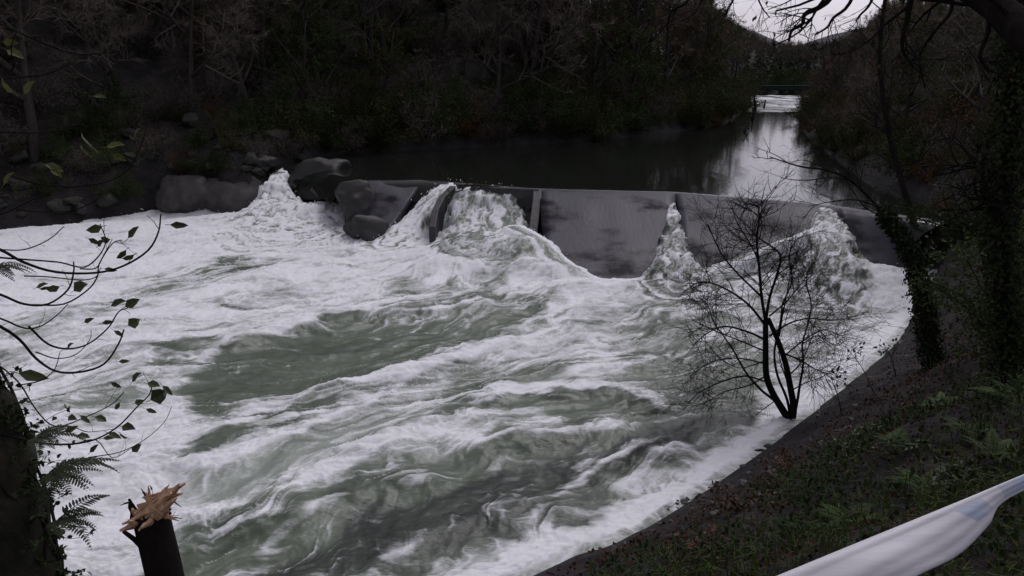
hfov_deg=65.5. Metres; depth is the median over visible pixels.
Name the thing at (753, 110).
snag
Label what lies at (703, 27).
bare tree
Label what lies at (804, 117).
riverside shrub
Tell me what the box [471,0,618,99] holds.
bare tree
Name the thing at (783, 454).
bramble
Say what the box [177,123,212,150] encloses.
riverside shrub
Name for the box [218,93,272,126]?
riverside shrub
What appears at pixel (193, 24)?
woodland shrub
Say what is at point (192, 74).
bare tree
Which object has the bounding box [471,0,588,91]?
bare tree
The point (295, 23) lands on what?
woodland shrub
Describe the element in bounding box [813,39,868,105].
bare tree
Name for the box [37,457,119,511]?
fern
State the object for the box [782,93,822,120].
riverside shrub
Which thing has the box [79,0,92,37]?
bare tree
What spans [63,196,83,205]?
bank rock
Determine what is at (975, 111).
woodland shrub
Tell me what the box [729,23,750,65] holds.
conifer
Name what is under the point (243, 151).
bank rock
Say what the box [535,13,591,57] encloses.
woodland shrub
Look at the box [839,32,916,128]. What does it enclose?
bare tree
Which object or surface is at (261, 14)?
bare tree
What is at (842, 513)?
fern
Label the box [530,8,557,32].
woodland shrub
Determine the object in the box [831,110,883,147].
riverside shrub
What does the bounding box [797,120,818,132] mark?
riverside shrub
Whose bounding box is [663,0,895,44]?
sky
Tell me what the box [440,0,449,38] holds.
bare tree
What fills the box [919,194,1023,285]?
bank shrub
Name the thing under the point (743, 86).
riverside shrub
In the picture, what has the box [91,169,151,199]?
riverside shrub
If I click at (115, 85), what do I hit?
woodland shrub
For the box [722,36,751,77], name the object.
bare tree
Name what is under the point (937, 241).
boulder
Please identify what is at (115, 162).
bank rock
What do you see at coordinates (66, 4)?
woodland shrub
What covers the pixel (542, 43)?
bare tree
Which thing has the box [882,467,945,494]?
fern
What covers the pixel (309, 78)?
woodland shrub
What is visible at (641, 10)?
evergreen tree
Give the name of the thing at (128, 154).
bank rock
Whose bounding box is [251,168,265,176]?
bank rock
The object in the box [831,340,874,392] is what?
sprig
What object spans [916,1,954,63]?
bare tree
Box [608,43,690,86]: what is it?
woodland shrub
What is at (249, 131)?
riverside shrub
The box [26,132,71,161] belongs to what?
riverside shrub
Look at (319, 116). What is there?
riverside shrub
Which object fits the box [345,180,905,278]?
weir
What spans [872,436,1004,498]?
bramble
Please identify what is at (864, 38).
bare tree
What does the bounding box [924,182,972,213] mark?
bank shrub
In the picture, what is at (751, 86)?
riverside shrub
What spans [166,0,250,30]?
woodland shrub
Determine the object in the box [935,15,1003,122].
evergreen tree
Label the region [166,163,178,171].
bank rock
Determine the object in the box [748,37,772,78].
conifer
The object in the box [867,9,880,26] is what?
bare tree
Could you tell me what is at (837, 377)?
sprig
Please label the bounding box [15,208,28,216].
bank rock
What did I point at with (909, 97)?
evergreen tree
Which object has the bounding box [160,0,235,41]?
bare tree
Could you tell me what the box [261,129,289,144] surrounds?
bank rock
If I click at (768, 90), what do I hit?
riverside shrub
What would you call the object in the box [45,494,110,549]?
fern
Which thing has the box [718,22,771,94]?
bare tree
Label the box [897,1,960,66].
bare tree
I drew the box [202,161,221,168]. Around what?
bank rock
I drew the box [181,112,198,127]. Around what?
bank rock
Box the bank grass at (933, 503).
[590,293,1023,575]
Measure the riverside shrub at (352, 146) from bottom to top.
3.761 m
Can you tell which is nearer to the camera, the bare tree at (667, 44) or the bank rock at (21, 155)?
the bank rock at (21, 155)
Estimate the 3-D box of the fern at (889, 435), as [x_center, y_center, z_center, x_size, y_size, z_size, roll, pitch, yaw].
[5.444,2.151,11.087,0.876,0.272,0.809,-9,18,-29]
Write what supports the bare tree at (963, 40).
on the ground at (152, 174)
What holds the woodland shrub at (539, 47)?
on the ground at (152, 174)
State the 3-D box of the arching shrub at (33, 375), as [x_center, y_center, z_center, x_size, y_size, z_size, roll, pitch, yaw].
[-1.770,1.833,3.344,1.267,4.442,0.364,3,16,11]
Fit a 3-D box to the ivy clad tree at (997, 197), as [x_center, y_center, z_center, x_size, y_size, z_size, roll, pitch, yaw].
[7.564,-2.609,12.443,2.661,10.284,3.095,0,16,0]
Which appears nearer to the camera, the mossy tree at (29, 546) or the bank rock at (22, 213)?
the mossy tree at (29, 546)
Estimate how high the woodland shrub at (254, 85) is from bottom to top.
5.319 m
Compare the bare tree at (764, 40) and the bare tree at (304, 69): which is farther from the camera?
the bare tree at (764, 40)
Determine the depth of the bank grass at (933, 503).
8.96 m
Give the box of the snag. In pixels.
[751,94,765,119]
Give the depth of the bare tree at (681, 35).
106.71 m
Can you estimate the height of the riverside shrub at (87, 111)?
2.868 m
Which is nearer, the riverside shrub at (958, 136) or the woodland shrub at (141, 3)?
the riverside shrub at (958, 136)
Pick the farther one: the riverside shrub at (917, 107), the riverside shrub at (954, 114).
the riverside shrub at (917, 107)
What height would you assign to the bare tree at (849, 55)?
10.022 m
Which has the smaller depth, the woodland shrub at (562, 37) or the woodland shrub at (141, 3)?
the woodland shrub at (141, 3)
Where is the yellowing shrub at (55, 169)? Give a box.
[0,22,150,214]
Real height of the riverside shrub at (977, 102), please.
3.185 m
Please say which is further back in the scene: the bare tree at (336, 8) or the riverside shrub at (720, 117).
the riverside shrub at (720, 117)
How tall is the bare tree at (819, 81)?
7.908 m
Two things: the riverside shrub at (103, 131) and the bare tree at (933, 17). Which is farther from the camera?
the bare tree at (933, 17)
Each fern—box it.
[0,261,34,281]
[27,424,89,461]
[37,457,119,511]
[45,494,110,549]
[809,502,888,527]
[868,427,923,455]
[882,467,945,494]
[917,392,957,412]
[935,415,995,437]
[958,428,1021,459]
[968,379,1023,403]
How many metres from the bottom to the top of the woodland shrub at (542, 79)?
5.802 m
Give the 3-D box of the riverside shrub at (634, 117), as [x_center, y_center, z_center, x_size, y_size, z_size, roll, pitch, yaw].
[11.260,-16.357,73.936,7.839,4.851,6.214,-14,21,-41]
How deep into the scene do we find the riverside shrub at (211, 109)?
54.57 m
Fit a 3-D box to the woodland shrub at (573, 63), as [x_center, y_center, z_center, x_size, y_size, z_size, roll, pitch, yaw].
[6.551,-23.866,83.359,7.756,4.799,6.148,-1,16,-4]
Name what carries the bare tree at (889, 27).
on the ground at (152, 174)
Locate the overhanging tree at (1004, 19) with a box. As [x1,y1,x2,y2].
[640,0,1023,123]
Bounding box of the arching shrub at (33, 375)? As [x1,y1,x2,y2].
[0,207,187,385]
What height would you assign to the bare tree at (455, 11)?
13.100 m
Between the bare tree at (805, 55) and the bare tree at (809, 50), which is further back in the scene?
the bare tree at (805, 55)
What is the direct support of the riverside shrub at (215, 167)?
on the ground at (152, 174)
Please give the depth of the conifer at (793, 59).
205.04 m
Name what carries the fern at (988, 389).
on the ground at (152, 174)
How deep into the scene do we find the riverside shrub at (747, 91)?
114.02 m
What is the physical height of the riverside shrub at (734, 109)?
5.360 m
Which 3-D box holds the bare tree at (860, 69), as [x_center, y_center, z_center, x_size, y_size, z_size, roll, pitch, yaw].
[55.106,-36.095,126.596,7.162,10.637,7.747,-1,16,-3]
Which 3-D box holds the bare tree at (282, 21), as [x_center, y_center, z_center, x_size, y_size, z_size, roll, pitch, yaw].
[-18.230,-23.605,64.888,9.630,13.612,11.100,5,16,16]
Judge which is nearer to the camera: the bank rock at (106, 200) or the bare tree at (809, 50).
the bank rock at (106, 200)
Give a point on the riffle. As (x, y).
(771, 105)
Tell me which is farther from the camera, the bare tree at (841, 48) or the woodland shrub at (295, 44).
the bare tree at (841, 48)
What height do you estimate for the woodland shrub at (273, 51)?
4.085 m
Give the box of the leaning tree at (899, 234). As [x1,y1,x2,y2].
[751,121,950,371]
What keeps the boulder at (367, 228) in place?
in the rapids water at (434, 467)
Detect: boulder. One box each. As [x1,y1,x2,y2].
[154,175,208,212]
[205,176,262,212]
[257,155,276,172]
[289,157,351,200]
[334,179,374,221]
[343,215,388,241]
[922,212,962,254]
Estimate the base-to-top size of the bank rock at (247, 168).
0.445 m
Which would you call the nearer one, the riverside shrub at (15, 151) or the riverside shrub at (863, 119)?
the riverside shrub at (15, 151)
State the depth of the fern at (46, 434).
2.71 m
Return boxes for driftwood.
[447,178,499,192]
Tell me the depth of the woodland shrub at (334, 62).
66.60 m
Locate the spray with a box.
[3,168,904,567]
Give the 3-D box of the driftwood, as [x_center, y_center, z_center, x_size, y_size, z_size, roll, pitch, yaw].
[-2.479,-5.560,42.124,3.239,0.729,1.915,-14,21,-40]
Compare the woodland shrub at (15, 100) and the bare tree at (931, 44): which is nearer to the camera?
the woodland shrub at (15, 100)
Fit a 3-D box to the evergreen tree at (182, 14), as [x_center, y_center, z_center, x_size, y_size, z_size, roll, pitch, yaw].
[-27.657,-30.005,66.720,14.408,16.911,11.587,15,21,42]
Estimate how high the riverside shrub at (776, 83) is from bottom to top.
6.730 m
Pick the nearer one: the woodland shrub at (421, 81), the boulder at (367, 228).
the boulder at (367, 228)
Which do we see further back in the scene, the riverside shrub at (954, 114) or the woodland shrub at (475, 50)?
the woodland shrub at (475, 50)
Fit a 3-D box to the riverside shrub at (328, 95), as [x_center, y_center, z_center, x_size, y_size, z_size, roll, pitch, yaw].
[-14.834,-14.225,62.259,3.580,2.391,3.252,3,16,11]
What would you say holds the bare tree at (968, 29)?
on the ground at (152, 174)
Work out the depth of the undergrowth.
51.55 m
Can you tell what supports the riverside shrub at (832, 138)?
on the ground at (152, 174)
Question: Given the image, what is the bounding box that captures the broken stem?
[119,483,185,575]
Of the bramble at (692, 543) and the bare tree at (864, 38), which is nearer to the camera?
the bramble at (692, 543)
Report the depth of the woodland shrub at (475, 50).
79.71 m
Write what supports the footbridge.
on the ground at (152, 174)
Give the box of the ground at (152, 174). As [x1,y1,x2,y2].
[0,0,1023,575]
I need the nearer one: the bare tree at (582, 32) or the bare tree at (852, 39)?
the bare tree at (582, 32)
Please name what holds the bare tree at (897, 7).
on the ground at (152, 174)
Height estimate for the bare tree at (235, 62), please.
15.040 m
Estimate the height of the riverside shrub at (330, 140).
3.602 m
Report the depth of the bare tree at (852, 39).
163.60 m
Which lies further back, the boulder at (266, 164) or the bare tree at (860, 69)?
the bare tree at (860, 69)
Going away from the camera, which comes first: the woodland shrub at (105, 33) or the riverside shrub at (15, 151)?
the riverside shrub at (15, 151)
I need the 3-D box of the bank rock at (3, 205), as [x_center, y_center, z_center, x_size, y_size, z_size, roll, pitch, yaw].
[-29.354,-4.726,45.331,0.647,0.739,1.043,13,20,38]
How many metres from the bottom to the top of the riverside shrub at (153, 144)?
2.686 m
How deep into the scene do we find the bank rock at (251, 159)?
50.52 m
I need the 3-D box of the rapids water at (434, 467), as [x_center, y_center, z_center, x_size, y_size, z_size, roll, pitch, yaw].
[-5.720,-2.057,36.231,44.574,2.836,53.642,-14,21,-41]
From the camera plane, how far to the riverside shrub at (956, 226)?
30.76 m
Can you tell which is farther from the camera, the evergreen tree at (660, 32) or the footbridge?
the footbridge
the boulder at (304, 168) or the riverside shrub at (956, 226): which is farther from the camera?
the boulder at (304, 168)
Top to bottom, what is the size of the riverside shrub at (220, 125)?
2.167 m
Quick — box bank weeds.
[579,237,1023,575]
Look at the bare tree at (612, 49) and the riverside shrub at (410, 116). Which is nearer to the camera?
the riverside shrub at (410, 116)
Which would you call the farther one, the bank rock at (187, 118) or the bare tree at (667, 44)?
the bare tree at (667, 44)
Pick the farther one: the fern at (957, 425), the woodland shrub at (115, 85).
the woodland shrub at (115, 85)
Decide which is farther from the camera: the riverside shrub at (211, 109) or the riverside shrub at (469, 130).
the riverside shrub at (469, 130)
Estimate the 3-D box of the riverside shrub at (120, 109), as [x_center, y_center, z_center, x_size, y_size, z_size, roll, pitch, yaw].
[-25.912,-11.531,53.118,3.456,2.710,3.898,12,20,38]
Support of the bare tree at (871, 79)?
on the ground at (152, 174)
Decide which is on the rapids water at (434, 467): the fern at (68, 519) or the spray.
the spray
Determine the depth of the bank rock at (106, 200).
47.85 m
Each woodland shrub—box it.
[0,24,41,69]
[0,58,80,115]
[48,0,126,25]
[49,61,165,123]
[74,0,157,45]
[87,0,196,63]
[108,0,188,19]
[155,9,210,39]
[164,57,253,108]
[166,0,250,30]
[173,23,229,73]
[193,0,282,34]
[213,37,294,96]
[222,29,301,74]
[253,0,328,60]
[266,41,347,97]
[267,0,316,19]
[270,1,325,40]
[272,21,366,90]
[384,42,469,95]
[434,0,465,11]
[449,11,514,53]
[471,56,522,97]
[479,51,565,103]
[504,64,550,85]
[521,29,564,65]
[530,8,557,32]
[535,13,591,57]
[545,44,613,78]
[549,35,575,59]
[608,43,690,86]
[879,97,931,123]
[908,62,969,93]
[916,67,993,107]
[932,74,982,120]
[937,82,1023,137]
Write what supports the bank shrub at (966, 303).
on the ground at (152, 174)
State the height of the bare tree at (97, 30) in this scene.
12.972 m
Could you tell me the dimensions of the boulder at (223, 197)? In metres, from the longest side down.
5.040 x 4.730 x 3.405 m
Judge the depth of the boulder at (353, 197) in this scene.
44.03 m
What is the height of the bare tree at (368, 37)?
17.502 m
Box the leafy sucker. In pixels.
[0,366,172,457]
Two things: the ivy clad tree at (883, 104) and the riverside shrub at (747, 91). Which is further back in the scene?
the riverside shrub at (747, 91)
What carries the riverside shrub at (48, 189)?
on the ground at (152, 174)
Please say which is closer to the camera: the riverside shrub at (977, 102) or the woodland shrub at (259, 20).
the riverside shrub at (977, 102)
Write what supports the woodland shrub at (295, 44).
on the ground at (152, 174)
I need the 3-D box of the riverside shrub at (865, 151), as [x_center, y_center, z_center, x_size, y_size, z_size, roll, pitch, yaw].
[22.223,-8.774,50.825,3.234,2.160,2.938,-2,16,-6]
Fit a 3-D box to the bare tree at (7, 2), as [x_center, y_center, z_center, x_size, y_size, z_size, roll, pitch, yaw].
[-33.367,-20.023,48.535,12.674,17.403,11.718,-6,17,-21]
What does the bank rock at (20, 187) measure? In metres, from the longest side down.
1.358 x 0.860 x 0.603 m
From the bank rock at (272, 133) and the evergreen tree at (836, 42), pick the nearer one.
the bank rock at (272, 133)
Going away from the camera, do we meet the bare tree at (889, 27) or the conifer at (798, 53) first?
the bare tree at (889, 27)
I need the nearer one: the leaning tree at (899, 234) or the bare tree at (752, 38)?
the leaning tree at (899, 234)
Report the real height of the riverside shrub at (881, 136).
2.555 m
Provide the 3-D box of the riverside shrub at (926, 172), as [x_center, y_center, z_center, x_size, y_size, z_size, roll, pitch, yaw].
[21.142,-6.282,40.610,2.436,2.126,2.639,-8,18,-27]
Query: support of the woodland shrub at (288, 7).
on the ground at (152, 174)
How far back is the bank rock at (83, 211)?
46.96 m
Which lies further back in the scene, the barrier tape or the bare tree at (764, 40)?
the bare tree at (764, 40)
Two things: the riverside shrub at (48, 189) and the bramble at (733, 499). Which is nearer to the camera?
the bramble at (733, 499)
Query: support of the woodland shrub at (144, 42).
on the ground at (152, 174)
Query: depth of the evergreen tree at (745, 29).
122.01 m
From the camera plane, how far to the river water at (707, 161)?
50.76 m
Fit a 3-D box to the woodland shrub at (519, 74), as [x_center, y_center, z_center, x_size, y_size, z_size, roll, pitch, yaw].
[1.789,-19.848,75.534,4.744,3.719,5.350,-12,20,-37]
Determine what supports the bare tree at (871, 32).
on the ground at (152, 174)
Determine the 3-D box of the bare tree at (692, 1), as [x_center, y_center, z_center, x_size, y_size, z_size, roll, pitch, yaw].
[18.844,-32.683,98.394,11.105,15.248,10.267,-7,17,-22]
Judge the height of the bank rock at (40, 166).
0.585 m
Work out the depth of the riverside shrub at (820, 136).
63.18 m
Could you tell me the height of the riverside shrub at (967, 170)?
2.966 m
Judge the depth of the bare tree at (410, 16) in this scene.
73.00 m
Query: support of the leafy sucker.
on the ground at (152, 174)
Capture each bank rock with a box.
[0,203,8,208]
[2,178,19,184]
[8,148,28,162]
[10,181,33,190]
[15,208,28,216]
[26,162,41,170]
[35,164,47,171]
[46,199,72,212]
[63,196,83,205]
[73,203,86,214]
[96,192,119,207]
[101,156,119,163]
[117,128,142,137]
[121,152,139,161]
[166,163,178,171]
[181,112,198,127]
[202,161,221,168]
[214,143,227,149]
[238,142,253,152]
[239,165,252,171]
[242,152,257,165]
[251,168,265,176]
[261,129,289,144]
[294,153,306,160]
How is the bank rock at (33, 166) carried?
on the ground at (152, 174)
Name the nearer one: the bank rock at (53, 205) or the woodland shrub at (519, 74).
the bank rock at (53, 205)
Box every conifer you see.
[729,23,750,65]
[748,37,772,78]
[768,44,792,78]
[783,41,798,73]
[787,41,803,70]
[801,43,819,77]
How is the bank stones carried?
on the ground at (152, 174)
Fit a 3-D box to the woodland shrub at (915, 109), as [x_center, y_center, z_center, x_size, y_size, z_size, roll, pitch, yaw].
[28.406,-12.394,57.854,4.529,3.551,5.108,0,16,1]
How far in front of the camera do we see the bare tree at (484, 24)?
67.20 m
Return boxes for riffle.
[745,95,807,111]
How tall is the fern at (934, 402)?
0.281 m
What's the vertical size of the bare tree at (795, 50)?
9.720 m
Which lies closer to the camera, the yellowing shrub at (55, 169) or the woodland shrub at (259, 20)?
the yellowing shrub at (55, 169)
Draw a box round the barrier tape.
[777,474,1023,575]
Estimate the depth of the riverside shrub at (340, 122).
59.49 m
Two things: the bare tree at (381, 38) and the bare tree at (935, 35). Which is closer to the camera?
the bare tree at (381, 38)
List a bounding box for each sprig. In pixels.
[828,366,846,413]
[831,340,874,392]
[875,338,901,375]
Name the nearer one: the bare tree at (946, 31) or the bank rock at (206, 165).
the bank rock at (206, 165)
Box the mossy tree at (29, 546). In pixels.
[0,363,95,575]
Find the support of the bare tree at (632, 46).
on the ground at (152, 174)
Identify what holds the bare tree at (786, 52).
on the ground at (152, 174)
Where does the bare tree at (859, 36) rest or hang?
on the ground at (152, 174)
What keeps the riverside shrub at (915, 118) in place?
on the ground at (152, 174)
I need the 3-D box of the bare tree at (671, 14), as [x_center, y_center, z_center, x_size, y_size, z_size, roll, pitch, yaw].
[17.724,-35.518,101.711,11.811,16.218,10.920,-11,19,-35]
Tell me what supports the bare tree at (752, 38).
on the ground at (152, 174)
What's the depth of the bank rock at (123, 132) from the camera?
52.01 m
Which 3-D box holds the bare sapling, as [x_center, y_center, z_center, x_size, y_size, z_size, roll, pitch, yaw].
[6.788,0.887,20.324,6.498,7.992,3.926,0,16,0]
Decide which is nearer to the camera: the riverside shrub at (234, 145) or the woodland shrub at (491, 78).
the riverside shrub at (234, 145)
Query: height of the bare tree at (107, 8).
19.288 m
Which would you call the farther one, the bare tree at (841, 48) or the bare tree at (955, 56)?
the bare tree at (841, 48)
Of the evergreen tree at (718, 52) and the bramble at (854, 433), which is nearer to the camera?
the bramble at (854, 433)
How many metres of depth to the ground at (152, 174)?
47.82 m
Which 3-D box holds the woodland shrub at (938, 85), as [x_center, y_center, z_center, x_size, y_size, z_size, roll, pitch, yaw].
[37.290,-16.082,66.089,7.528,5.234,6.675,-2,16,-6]
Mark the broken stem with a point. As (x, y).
(150, 523)
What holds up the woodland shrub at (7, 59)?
on the ground at (152, 174)
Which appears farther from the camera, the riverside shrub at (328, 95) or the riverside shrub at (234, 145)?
the riverside shrub at (328, 95)
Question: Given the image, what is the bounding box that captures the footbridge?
[743,80,829,89]
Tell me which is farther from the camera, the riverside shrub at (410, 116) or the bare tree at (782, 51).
the bare tree at (782, 51)
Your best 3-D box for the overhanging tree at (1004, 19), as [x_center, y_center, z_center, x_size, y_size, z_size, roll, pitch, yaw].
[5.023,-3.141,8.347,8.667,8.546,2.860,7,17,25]
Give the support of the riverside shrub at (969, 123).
on the ground at (152, 174)
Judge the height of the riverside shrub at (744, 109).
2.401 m
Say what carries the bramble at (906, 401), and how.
on the ground at (152, 174)
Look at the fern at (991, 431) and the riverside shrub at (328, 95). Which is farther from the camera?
the riverside shrub at (328, 95)
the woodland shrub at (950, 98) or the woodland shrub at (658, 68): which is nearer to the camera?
the woodland shrub at (950, 98)
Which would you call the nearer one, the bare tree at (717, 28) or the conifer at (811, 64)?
the bare tree at (717, 28)
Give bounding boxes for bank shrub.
[901,231,1023,353]
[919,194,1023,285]
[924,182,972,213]
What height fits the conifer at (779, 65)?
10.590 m
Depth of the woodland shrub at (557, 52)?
84.33 m
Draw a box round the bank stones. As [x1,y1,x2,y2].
[598,312,954,548]
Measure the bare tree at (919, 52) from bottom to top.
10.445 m
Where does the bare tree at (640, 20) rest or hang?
on the ground at (152, 174)
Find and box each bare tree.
[0,0,57,164]
[0,0,86,79]
[27,0,155,115]
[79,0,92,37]
[90,0,168,61]
[125,0,270,112]
[140,0,280,119]
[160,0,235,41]
[178,0,296,102]
[212,0,374,106]
[248,0,352,60]
[278,0,420,96]
[319,0,427,73]
[325,0,367,41]
[379,0,440,50]
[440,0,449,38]
[442,0,518,75]
[449,0,583,106]
[458,0,521,75]
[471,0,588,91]
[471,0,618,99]
[488,0,605,64]
[533,0,607,80]
[543,1,599,56]
[545,0,655,93]
[555,0,663,72]
[572,0,642,68]
[573,0,679,88]
[598,0,671,75]
[611,0,696,46]
[625,0,715,59]
[640,0,707,80]
[640,0,714,100]
[660,0,729,68]
[670,0,736,86]
[681,21,730,66]
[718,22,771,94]
[721,23,752,70]
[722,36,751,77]
[740,29,758,59]
[747,37,772,65]
[765,42,775,57]
[770,42,793,63]
[773,42,795,65]
[785,42,803,65]
[797,41,817,66]
[801,41,821,63]
[806,42,856,104]
[808,43,845,86]
[812,44,843,79]
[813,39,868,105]
[819,37,855,75]
[828,33,863,77]
[833,31,913,144]
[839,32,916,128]
[842,31,864,72]
[844,29,877,75]
[847,24,872,72]
[850,23,887,68]
[855,0,938,94]
[858,1,927,56]
[858,2,902,74]
[859,9,916,61]
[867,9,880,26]
[868,0,917,52]
[895,0,972,73]
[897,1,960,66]
[906,28,939,67]
[911,0,971,69]
[914,0,1022,164]
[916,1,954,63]
[932,8,974,65]
[936,38,995,92]
[944,6,978,69]
[945,7,984,71]
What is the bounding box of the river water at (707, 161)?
[267,92,977,242]
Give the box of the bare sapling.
[646,170,901,431]
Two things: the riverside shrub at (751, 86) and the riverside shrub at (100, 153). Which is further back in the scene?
the riverside shrub at (751, 86)
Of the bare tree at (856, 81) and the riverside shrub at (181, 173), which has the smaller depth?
the riverside shrub at (181, 173)
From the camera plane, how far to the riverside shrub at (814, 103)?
84.43 m
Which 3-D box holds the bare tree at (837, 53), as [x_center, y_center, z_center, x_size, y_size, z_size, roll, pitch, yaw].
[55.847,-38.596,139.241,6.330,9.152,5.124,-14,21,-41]
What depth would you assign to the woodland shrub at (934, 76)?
77.14 m
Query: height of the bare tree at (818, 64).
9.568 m
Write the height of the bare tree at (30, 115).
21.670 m
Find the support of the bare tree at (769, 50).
on the ground at (152, 174)
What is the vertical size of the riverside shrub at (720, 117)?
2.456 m
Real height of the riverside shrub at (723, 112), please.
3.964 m
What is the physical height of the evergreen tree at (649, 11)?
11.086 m
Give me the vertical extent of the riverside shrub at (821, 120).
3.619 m
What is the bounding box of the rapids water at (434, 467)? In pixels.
[0,169,936,575]
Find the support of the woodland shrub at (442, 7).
on the ground at (152, 174)
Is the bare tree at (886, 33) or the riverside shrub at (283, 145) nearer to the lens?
the riverside shrub at (283, 145)
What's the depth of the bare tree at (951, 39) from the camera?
104.72 m
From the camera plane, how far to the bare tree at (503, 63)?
73.51 m
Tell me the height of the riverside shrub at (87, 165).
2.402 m
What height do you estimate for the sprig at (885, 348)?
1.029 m
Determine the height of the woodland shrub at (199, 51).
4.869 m
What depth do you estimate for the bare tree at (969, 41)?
39.40 m
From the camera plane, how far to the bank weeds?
10.55 m
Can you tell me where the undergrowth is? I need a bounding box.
[0,87,1022,220]
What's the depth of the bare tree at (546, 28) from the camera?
80.36 m
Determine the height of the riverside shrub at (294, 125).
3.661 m
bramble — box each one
[667,480,792,515]
[669,523,735,572]
[750,444,798,484]
[802,419,886,463]
[869,385,919,413]
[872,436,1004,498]
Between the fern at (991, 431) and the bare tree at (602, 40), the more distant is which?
the bare tree at (602, 40)
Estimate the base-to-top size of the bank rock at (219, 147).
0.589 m
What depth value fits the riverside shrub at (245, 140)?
51.42 m
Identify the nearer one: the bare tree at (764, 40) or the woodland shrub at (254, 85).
the woodland shrub at (254, 85)
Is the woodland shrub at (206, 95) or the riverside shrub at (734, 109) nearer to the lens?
the woodland shrub at (206, 95)
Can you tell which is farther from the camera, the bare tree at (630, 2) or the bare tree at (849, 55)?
the bare tree at (849, 55)
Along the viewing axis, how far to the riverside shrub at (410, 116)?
61.45 m
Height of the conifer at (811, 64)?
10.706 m
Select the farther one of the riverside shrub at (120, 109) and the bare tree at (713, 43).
the bare tree at (713, 43)
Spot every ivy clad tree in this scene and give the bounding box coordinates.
[834,0,953,250]
[911,0,1023,385]
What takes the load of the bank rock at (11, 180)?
on the ground at (152, 174)
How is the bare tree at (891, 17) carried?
on the ground at (152, 174)
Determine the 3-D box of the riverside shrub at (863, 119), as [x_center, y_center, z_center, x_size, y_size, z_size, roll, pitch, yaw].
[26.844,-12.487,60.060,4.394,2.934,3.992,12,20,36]
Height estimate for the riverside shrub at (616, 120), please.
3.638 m
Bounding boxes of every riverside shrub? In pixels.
[6,142,25,162]
[15,164,70,196]
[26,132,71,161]
[50,94,128,132]
[54,142,112,172]
[64,128,147,168]
[75,114,125,150]
[91,96,146,127]
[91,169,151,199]
[125,123,176,159]
[160,144,200,175]
[172,141,239,175]
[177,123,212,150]
[195,108,245,140]
[199,97,228,119]
[215,126,252,151]
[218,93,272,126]
[224,111,274,139]
[233,68,334,137]
[237,131,274,157]
[254,98,329,148]
[262,125,309,160]
[301,106,369,153]
[303,93,345,115]
[303,102,339,127]
[315,100,358,134]
[317,115,376,153]
[385,86,464,147]
[447,96,498,140]
[591,98,629,135]
[603,86,676,134]
[702,76,753,121]
[704,90,744,123]
[704,113,729,125]
[718,83,754,108]
[733,73,760,97]
[736,80,754,101]
[739,81,767,108]
[741,100,752,111]
[755,67,790,92]
[757,76,777,93]
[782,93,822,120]
[790,86,837,119]
[792,103,846,130]
[794,109,816,126]
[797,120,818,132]
[802,115,849,147]
[809,119,863,155]
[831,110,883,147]
[832,132,880,165]
[843,105,881,134]
[873,127,919,166]
[883,161,1023,246]
[891,143,959,183]
[892,100,934,118]
[900,117,925,134]
[907,101,989,159]
[920,90,988,139]
[933,94,968,124]
[939,141,1023,199]
[959,82,993,121]
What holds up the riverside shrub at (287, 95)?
on the ground at (152, 174)
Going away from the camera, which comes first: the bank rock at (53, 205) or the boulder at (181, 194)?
the bank rock at (53, 205)
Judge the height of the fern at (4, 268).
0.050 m
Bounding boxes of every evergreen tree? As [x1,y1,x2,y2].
[179,0,190,25]
[612,0,682,110]
[625,0,675,43]
[634,0,685,67]
[668,0,749,81]
[713,9,748,71]
[812,38,855,93]
[849,0,979,124]
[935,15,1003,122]
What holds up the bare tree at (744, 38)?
on the ground at (152, 174)
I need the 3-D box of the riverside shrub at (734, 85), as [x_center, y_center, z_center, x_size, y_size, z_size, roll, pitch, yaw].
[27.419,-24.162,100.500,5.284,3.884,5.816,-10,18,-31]
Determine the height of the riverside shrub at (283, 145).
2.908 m
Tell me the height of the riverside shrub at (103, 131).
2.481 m
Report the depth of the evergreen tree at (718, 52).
99.56 m

